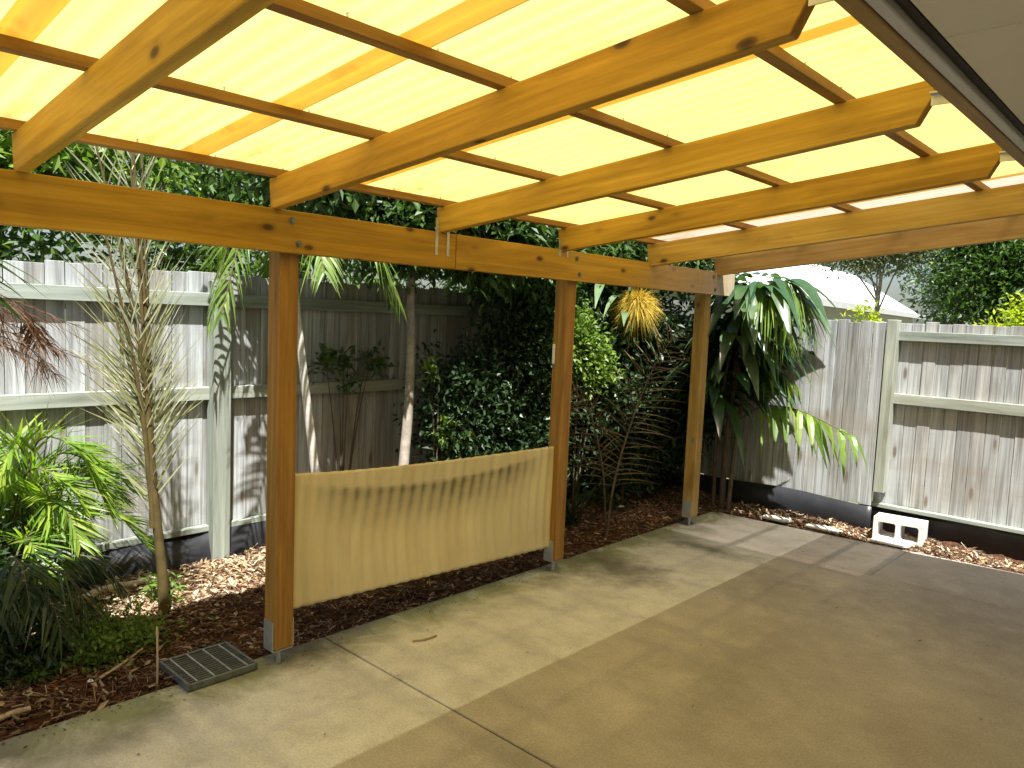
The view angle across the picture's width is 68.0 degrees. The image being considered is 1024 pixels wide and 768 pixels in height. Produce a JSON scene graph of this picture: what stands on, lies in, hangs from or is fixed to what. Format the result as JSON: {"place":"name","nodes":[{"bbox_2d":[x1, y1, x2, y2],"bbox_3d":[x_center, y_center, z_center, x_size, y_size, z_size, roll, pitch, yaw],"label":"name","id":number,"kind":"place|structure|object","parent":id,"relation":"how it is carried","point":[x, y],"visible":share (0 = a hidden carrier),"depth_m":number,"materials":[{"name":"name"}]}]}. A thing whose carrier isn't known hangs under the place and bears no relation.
{"place":"outdoors","nodes":[
{"label":"outdoors","id":0,"kind":"place"},
{"bbox_2d":[0,637,451,767],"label":"concrete path","id":1,"kind":"structure","parent":0,"point":[291,709],"depth_m":3.11,"materials":[{"name":"beige concrete"}]},
{"bbox_2d":[0,0,1023,662],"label":"pergola","id":2,"kind":"object","parent":1,"relation":"on","point":[736,136],"visible":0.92,"depth_m":2.81,"materials":[{"name":"wood"}]},
{"bbox_2d":[293,446,553,608],"bbox_3d":[-0.416,0.757,4.358,0.046,0.745,1.952,7,7,43],"label":"windbreak screen","id":3,"kind":"object","parent":2,"relation":"attached to","point":[359,531],"visible":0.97,"depth_m":4.22,"materials":[{"name":"tan fabric"}]},
{"bbox_2d":[552,344,554,368],"bbox_3d":[0.273,-0.181,4.997,0.022,0.165,0.007,7,7,43],"label":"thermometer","id":4,"kind":"object","parent":2,"relation":"hanging from","point":[553,355],"visible":1,"depth_m":4.99,"materials":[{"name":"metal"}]},
{"bbox_2d":[332,711,551,767],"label":"patio slab","id":5,"kind":"structure","parent":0,"point":[452,739],"depth_m":2.96,"materials":[{"name":"brown concrete"}]},
{"bbox_2d":[0,477,1023,741],"bbox_3d":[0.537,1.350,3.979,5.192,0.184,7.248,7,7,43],"label":"mulch","id":6,"kind":"object","parent":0,"point":[704,505],"visible":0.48,"depth_m":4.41,"materials":[{"name":"brown wood"}]},
{"bbox_2d":[0,706,30,721],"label":"stick","id":7,"kind":"object","parent":6,"relation":"on","point":[17,711],"visible":1,"depth_m":3.08,"materials":[{"name":"beige wood"}]},
{"bbox_2d":[0,259,48,325],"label":"strap plant","id":8,"kind":"object","parent":6,"relation":"on","point":[5,304],"visible":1,"depth_m":3.19,"materials":[{"name":"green plant"}]},
{"bbox_2d":[0,500,64,664],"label":"shrub","id":9,"kind":"object","parent":6,"relation":"on","point":[5,527],"visible":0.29,"depth_m":3.62,"materials":[{"name":"green plant"}]},
{"bbox_2d":[10,652,71,686],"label":"seedling","id":10,"kind":"object","parent":6,"relation":"on","point":[38,675],"visible":0.84,"depth_m":3.35,"materials":[{"name":"green plant"}]},
{"bbox_2d":[0,289,96,401],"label":"rusty fern","id":11,"kind":"object","parent":6,"relation":"on","point":[33,330],"visible":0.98,"depth_m":3.69,"materials":[{"name":"brown plant"}]},
{"bbox_2d":[0,593,116,688],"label":"dark weed","id":12,"kind":"object","parent":6,"relation":"on","point":[8,666],"visible":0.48,"depth_m":3.42,"materials":[{"name":"green plant"}]},
{"bbox_2d":[0,527,130,677],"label":"shade palm","id":13,"kind":"object","parent":6,"relation":"on","point":[8,597],"visible":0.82,"depth_m":3.39,"materials":[{"name":"green plant"}]},
{"bbox_2d":[0,402,154,618],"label":"bushy palm","id":14,"kind":"object","parent":6,"relation":"on","point":[51,512],"visible":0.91,"depth_m":3.83,"materials":[{"name":"green plant"}]},
{"bbox_2d":[77,576,154,599],"bbox_3d":[-2.255,1.169,4.400,0.062,0.055,0.509,6,6,36],"label":"log","id":15,"kind":"object","parent":6,"relation":"on","point":[94,592],"visible":0.5,"depth_m":4.36,"materials":[{"name":"brown wood"}]},
{"bbox_2d":[22,583,213,676],"bbox_3d":[-1.953,1.245,3.712,0.631,0.481,0.748,3,5,12],"label":"ground cover","id":16,"kind":"object","parent":6,"relation":"on","point":[126,632],"visible":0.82,"depth_m":3.66,"materials":[{"name":"green plant"}]},
{"bbox_2d":[98,648,142,679],"bbox_3d":[-1.803,1.295,3.522,0.026,0.032,0.280,4,5,13],"label":"stick","id":17,"kind":"object","parent":6,"relation":"on","point":[119,665],"visible":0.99,"depth_m":3.49,"materials":[{"name":"brown wood"}]},
{"bbox_2d":[56,145,210,618],"bbox_3d":[-1.922,-0.271,3.890,0.595,3.154,0.726,7,7,43],"label":"spiky palm","id":18,"kind":"object","parent":6,"relation":"on","point":[144,420],"visible":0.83,"depth_m":3.92,"materials":[{"name":"plant"}]},
{"bbox_2d":[156,626,158,685],"bbox_3d":[-1.606,1.233,3.439,0.013,0.244,0.116,0,6,-26],"label":"stick","id":19,"kind":"object","parent":6,"relation":"on","point":[157,657],"visible":0.97,"depth_m":3.41,"materials":[{"name":"brown wood"}]},
{"bbox_2d":[140,570,188,602],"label":"weed","id":20,"kind":"object","parent":6,"relation":"on","point":[154,585],"visible":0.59,"depth_m":4.26,"materials":[{"name":"green plant"}]},
{"bbox_2d":[159,641,257,691],"bbox_3d":[-1.417,1.310,3.546,0.315,0.032,0.330,7,7,43],"label":"drain grate","id":21,"kind":"object","parent":6,"relation":"on","point":[203,667],"visible":0.98,"depth_m":3.52,"materials":[{"name":"metal"}]},
{"bbox_2d":[192,210,407,472],"bbox_3d":[-1.371,0.077,4.850,1.421,2.378,1.397,7,7,43],"label":"slim palm","id":22,"kind":"object","parent":6,"relation":"on","point":[328,265],"visible":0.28,"depth_m":4.71,"materials":[{"name":"green plant"}]},
{"bbox_2d":[0,260,602,598],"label":"timber fence","id":23,"kind":"object","parent":6,"relation":"on","point":[213,502],"visible":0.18,"depth_m":4.90,"materials":[{"name":"grey wood"}]},
{"bbox_2d":[307,339,398,470],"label":"shrub","id":24,"kind":"object","parent":6,"relation":"on","point":[327,355],"visible":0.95,"depth_m":5.54,"materials":[{"name":"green plant"}]},
{"bbox_2d":[196,164,592,465],"bbox_3d":[-0.556,-0.610,5.641,2.001,3.689,3.696,7,7,43],"label":"grey tree","id":25,"kind":"object","parent":6,"relation":"on","point":[376,209],"visible":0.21,"depth_m":5.34,"materials":[{"name":"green plant"}]},
{"bbox_2d":[417,355,475,461],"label":"young shoot","id":26,"kind":"object","parent":6,"relation":"on","point":[434,369],"visible":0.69,"depth_m":5.71,"materials":[{"name":"green plant"}]},
{"bbox_2d":[393,286,606,517],"bbox_3d":[-0.040,0.210,6.247,1.249,2.025,2.050,7,7,43],"label":"dense shrub","id":27,"kind":"object","parent":6,"relation":"on","point":[505,407],"visible":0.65,"depth_m":5.99,"materials":[{"name":"green plant"}]},
{"bbox_2d":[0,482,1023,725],"bbox_3d":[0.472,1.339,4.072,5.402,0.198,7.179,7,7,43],"label":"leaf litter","id":28,"kind":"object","parent":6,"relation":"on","point":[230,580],"visible":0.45,"depth_m":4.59,"materials":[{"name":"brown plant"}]},
{"bbox_2d":[472,444,617,544],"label":"strap clump","id":29,"kind":"object","parent":6,"relation":"on","point":[569,487],"visible":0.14,"depth_m":5.62,"materials":[{"name":"green plant"}]},
{"bbox_2d":[490,277,611,446],"bbox_3d":[0.384,-0.099,6.914,0.921,2.464,1.548,7,7,43],"label":"sunny shrub","id":30,"kind":"object","parent":6,"relation":"on","point":[580,291],"visible":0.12,"depth_m":6.54,"materials":[{"name":"green plant"}]},
{"bbox_2d":[534,295,634,507],"bbox_3d":[0.579,0.199,6.526,0.701,1.954,0.994,7,7,43],"label":"leafy shrub","id":31,"kind":"object","parent":6,"relation":"on","point":[596,349],"visible":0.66,"depth_m":6.38,"materials":[{"name":"green plant"}]},
{"bbox_2d":[541,444,641,529],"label":"strap clump","id":32,"kind":"object","parent":6,"relation":"on","point":[571,519],"visible":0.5,"depth_m":6.13,"materials":[{"name":"green plant"}]},
{"bbox_2d":[570,314,691,535],"bbox_3d":[0.949,0.318,6.138,1.448,1.817,0.562,0,6,-27],"label":"dead palm","id":33,"kind":"object","parent":6,"relation":"on","point":[606,523],"visible":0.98,"depth_m":6.10,"materials":[{"name":"brown plant"}]},
{"bbox_2d":[594,284,670,504],"bbox_3d":[0.967,0.151,6.713,1.025,2.048,0.407,-1,6,-36],"label":"pale leaf plant","id":34,"kind":"object","parent":6,"relation":"on","point":[599,289],"visible":0.54,"depth_m":6.54,"materials":[{"name":"plant"}]},
{"bbox_2d":[609,287,663,504],"bbox_3d":[1.064,0.128,6.786,0.553,2.088,0.541,7,7,43],"label":"yellow mop","id":35,"kind":"object","parent":6,"relation":"on","point":[637,304],"visible":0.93,"depth_m":6.65},
{"bbox_2d":[567,288,715,513],"bbox_3d":[0.978,0.136,7.069,1.547,2.232,1.193,-1,6,-30],"label":"deep shrub","id":36,"kind":"object","parent":6,"relation":"on","point":[612,411],"visible":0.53,"depth_m":6.85,"materials":[{"name":"green plant"}]},
{"bbox_2d":[582,241,715,493],"bbox_3d":[1.200,-0.598,7.182,2.028,3.514,2.034,7,7,43],"label":"corner tree","id":37,"kind":"object","parent":6,"relation":"on","point":[634,250],"visible":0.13,"depth_m":6.72,"materials":[{"name":"green plant"}]},
{"bbox_2d":[572,273,815,497],"bbox_3d":[1.541,0.029,7.301,2.189,2.410,1.410,3,5,3],"label":"corner shrub","id":38,"kind":"object","parent":6,"relation":"on","point":[709,428],"visible":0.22,"depth_m":7.12,"materials":[{"name":"green plant"}]},
{"bbox_2d":[652,272,842,513],"bbox_3d":[2.001,0.101,6.815,1.666,2.215,1.286,7,7,43],"label":"glossy plant","id":39,"kind":"object","parent":6,"relation":"on","point":[721,354],"visible":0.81,"depth_m":6.51,"materials":[{"name":"green plant"}]},
{"bbox_2d":[635,464,871,528],"bbox_3d":[2.076,1.067,7.364,2.660,0.338,0.058,7,7,43],"label":"plastic edging","id":40,"kind":"object","parent":6,"relation":"on","point":[804,503],"visible":0.41,"depth_m":6.96,"materials":[{"name":"black plastic"}]},
{"bbox_2d":[659,314,886,505],"bbox_3d":[2.144,0.138,7.347,2.676,1.585,0.068,7,7,43],"label":"timber fence","id":41,"kind":"object","parent":6,"relation":"on","point":[847,400],"visible":0.41,"depth_m":6.70,"materials":[{"name":"grey wood"}]},
{"bbox_2d":[762,514,790,522],"bbox_3d":[2.344,1.190,6.713,0.236,0.030,0.098,7,7,43],"label":"mortar scrap","id":42,"kind":"object","parent":6,"relation":"on","point":[776,518],"visible":1,"depth_m":6.69,"materials":[{"name":"white concrete"}]},
{"bbox_2d":[718,281,867,505],"bbox_3d":[2.421,0.189,6.503,1.153,2.127,0.854,4,5,16],"label":"arching palm","id":43,"kind":"object","parent":6,"relation":"on","point":[811,424],"visible":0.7,"depth_m":6.36,"materials":[{"name":"green plant"}]},
{"bbox_2d":[805,523,841,533],"bbox_3d":[2.653,1.227,6.445,0.294,0.030,0.108,7,7,43],"label":"mortar scrap","id":44,"kind":"object","parent":6,"relation":"on","point":[819,527],"visible":0.98,"depth_m":6.43,"materials":[{"name":"white concrete"}]},
{"bbox_2d":[870,537,910,548],"bbox_3d":[3.052,1.276,6.120,0.285,0.030,0.147,7,7,43],"label":"mortar scrap","id":45,"kind":"object","parent":6,"relation":"on","point":[892,542],"visible":1,"depth_m":6.09,"materials":[{"name":"white concrete"}]},
{"bbox_2d":[872,512,928,547],"bbox_3d":[3.174,1.193,6.215,0.370,0.190,0.190,6,6,38],"label":"concrete block","id":46,"kind":"object","parent":6,"relation":"on","point":[900,523],"depth_m":6.17,"materials":[{"name":"white concrete"}]},
{"bbox_2d":[860,320,1023,560],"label":"timber fence","id":47,"kind":"object","parent":6,"relation":"on","point":[907,413],"visible":0.78,"depth_m":6.11,"materials":[{"name":"grey wood"}]},
{"bbox_2d":[4,159,1021,327],"label":"sky","id":48,"kind":"structure","parent":0,"point":[894,289],"materials":[{"name":"white"}]},
{"bbox_2d":[26,329,1023,561],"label":"ground","id":49,"kind":"structure","parent":0,"point":[677,468],"depth_m":9.53,"materials":[{"name":"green plant"}]},
{"bbox_2d":[0,167,113,327],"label":"garden tree","id":50,"kind":"object","parent":49,"relation":"on","point":[23,243],"visible":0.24,"depth_m":4.87,"materials":[{"name":"green plant"}]},
{"bbox_2d":[0,129,217,387],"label":"garden tree","id":51,"kind":"object","parent":49,"relation":"on","point":[55,166],"visible":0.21,"depth_m":5.07,"materials":[{"name":"green plant"}]},
{"bbox_2d":[48,158,186,262],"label":"garden tree","id":52,"kind":"object","parent":49,"relation":"on","point":[63,240],"visible":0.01,"depth_m":8.35,"materials":[{"name":"green plant"}]},
{"bbox_2d":[4,151,335,279],"bbox_3d":[-2.614,-1.050,6.489,2.728,4.773,3.654,5,6,25],"label":"garden tree","id":53,"kind":"object","parent":49,"relation":"on","point":[176,254],"visible":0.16,"depth_m":6.06,"materials":[{"name":"green plant"}]},
{"bbox_2d":[100,163,477,290],"bbox_3d":[-2.046,-2.181,11.296,4.049,6.219,7.825,7,7,43],"label":"garden tree","id":54,"kind":"object","parent":49,"relation":"on","point":[302,274],"depth_m":10.74,"materials":[{"name":"green plant"}]},
{"bbox_2d":[237,178,469,292],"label":"garden tree","id":55,"kind":"object","parent":49,"relation":"on","point":[304,268],"depth_m":7.32,"materials":[{"name":"green plant"}]},
{"bbox_2d":[450,242,667,297],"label":"garden tree","id":56,"kind":"object","parent":49,"relation":"on","point":[581,286],"depth_m":9.24,"materials":[{"name":"green plant"}]},
{"bbox_2d":[833,299,885,389],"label":"lime shrub","id":57,"kind":"object","parent":49,"relation":"on","point":[869,317],"visible":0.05,"depth_m":9.55,"materials":[{"name":"green plant"}]},
{"bbox_2d":[811,249,951,317],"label":"forked tree","id":58,"kind":"object","parent":49,"relation":"on","point":[861,264],"visible":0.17,"depth_m":10.36,"materials":[{"name":"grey plant"}]},
{"bbox_2d":[821,247,990,394],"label":"garden tree","id":59,"kind":"object","parent":49,"relation":"on","point":[919,285],"visible":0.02,"depth_m":24.77,"materials":[{"name":"green plant"}]},
{"bbox_2d":[834,0,1023,166],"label":"house","id":60,"kind":"structure","parent":49,"relation":"on","point":[965,58],"depth_m":1.91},
{"bbox_2d":[909,239,1023,483],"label":"garden tree","id":61,"kind":"object","parent":49,"relation":"on","point":[1001,263],"visible":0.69,"depth_m":9.69,"materials":[{"name":"green plant"}]},
{"bbox_2d":[972,290,1023,471],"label":"sunlit bush","id":62,"kind":"object","parent":49,"relation":"on","point":[1015,314],"visible":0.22,"depth_m":8.90,"materials":[{"name":"green plant"}]},
{"bbox_2d":[325,511,824,711],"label":"concrete path","id":63,"kind":"structure","parent":0,"point":[490,638],"depth_m":4.46,"materials":[{"name":"beige concrete"}]},
{"bbox_2d":[412,635,436,641],"bbox_3d":[-0.452,1.329,3.963,0.146,0.012,0.026,-1,6,-35],"label":"stick","id":64,"kind":"object","parent":63,"relation":"on","point":[433,636],"visible":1,"depth_m":3.95,"materials":[{"name":"brown wood"}]},
{"bbox_2d":[2,511,1004,754],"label":"leaf crumbs","id":65,"kind":"object","parent":63,"relation":"on","point":[3,743],"visible":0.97,"depth_m":4.33,"materials":[{"name":"brown plant"}]},
{"bbox_2d":[455,554,1023,767],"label":"patio slab","id":66,"kind":"structure","parent":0,"point":[790,665],"depth_m":3.61,"materials":[{"name":"brown concrete"}]},
{"bbox_2d":[590,264,925,381],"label":"neighbour house","id":67,"kind":"structure","parent":0,"point":[841,294],"depth_m":17.09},
{"bbox_2d":[785,534,907,574],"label":"patio slab","id":68,"kind":"structure","parent":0,"point":[861,557],"depth_m":5.80,"materials":[{"name":"concrete"}]},
{"bbox_2d":[872,551,1023,612],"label":"patio slab","id":69,"kind":"structure","parent":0,"point":[986,585],"depth_m":5.31,"materials":[{"name":"grey concrete"}]}
]}

